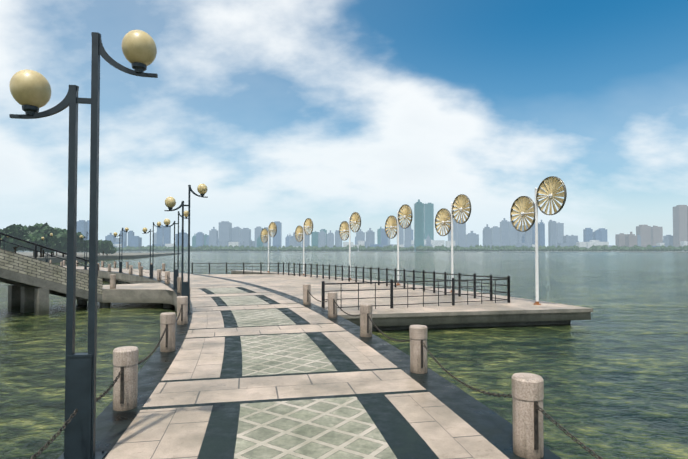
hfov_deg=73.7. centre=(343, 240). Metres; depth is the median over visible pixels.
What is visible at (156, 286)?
landing platform top
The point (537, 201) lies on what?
wind wheel rims
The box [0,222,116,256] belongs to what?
shore tree
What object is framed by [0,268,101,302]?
stair beams
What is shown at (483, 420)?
pier edge band
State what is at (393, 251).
shore ground
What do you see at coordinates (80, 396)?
street lamp poles
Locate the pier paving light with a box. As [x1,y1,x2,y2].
[63,266,508,458]
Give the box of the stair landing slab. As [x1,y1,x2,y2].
[76,289,173,304]
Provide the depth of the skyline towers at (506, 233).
1787.95 m
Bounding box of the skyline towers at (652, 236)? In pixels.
[615,205,687,246]
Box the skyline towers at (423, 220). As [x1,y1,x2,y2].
[192,199,433,250]
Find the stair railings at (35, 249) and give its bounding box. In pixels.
[0,232,88,272]
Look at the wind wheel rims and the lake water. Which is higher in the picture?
the wind wheel rims
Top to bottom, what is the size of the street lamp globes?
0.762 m
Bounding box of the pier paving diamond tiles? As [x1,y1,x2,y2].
[206,287,396,458]
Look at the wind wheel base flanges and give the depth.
18.49 m
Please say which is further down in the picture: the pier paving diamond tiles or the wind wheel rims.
the pier paving diamond tiles
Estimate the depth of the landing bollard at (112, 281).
22.50 m
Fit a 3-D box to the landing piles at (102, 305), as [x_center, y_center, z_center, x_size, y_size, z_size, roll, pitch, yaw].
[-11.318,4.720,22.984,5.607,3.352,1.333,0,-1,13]
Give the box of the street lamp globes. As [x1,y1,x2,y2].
[1,30,207,239]
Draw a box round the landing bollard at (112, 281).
[110,274,115,288]
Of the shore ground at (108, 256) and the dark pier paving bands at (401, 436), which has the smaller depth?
the dark pier paving bands at (401, 436)
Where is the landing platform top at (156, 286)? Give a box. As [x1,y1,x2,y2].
[103,283,172,290]
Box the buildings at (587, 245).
[113,240,687,250]
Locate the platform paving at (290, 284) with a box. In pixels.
[199,270,590,314]
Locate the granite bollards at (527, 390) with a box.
[50,260,543,458]
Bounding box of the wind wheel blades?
[261,177,563,241]
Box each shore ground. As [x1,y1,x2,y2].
[16,251,687,251]
[16,252,180,262]
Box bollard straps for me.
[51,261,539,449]
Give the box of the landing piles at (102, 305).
[77,300,173,307]
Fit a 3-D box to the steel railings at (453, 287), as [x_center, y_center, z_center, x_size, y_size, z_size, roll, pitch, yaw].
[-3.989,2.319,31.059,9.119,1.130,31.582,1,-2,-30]
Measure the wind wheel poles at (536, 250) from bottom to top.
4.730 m
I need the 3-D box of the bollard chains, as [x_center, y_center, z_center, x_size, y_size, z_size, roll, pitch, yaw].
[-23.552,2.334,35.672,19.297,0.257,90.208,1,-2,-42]
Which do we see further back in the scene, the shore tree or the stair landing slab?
the shore tree
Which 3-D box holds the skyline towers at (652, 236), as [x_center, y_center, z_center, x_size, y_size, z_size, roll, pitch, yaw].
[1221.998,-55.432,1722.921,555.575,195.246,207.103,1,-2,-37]
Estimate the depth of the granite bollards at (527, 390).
5.37 m
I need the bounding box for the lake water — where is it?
[0,252,687,458]
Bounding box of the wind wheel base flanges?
[268,271,540,304]
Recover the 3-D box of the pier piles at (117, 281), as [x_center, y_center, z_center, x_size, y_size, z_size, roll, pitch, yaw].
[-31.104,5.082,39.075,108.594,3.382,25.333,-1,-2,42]
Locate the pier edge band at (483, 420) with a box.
[57,266,560,458]
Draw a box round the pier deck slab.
[76,269,237,450]
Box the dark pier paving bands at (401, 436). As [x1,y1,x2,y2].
[141,285,438,458]
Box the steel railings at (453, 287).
[175,262,509,309]
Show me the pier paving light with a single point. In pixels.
(443, 430)
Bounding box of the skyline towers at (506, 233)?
[115,218,672,250]
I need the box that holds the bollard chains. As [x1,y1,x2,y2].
[30,263,602,458]
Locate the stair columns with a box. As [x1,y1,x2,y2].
[8,285,48,315]
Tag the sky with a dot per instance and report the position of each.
(289, 112)
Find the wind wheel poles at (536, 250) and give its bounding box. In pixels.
[264,188,552,300]
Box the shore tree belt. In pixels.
[18,244,687,250]
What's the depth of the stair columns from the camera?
20.89 m
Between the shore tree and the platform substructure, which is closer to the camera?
the platform substructure
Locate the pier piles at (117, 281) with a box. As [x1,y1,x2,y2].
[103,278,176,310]
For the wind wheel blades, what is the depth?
23.33 m
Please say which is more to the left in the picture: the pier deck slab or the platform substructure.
the pier deck slab
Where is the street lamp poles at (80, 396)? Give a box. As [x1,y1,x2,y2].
[3,32,207,458]
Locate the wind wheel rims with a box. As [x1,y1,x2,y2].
[261,176,566,242]
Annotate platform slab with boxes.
[231,271,592,325]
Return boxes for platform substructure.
[372,320,570,329]
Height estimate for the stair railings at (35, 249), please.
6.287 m
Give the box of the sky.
[0,0,687,246]

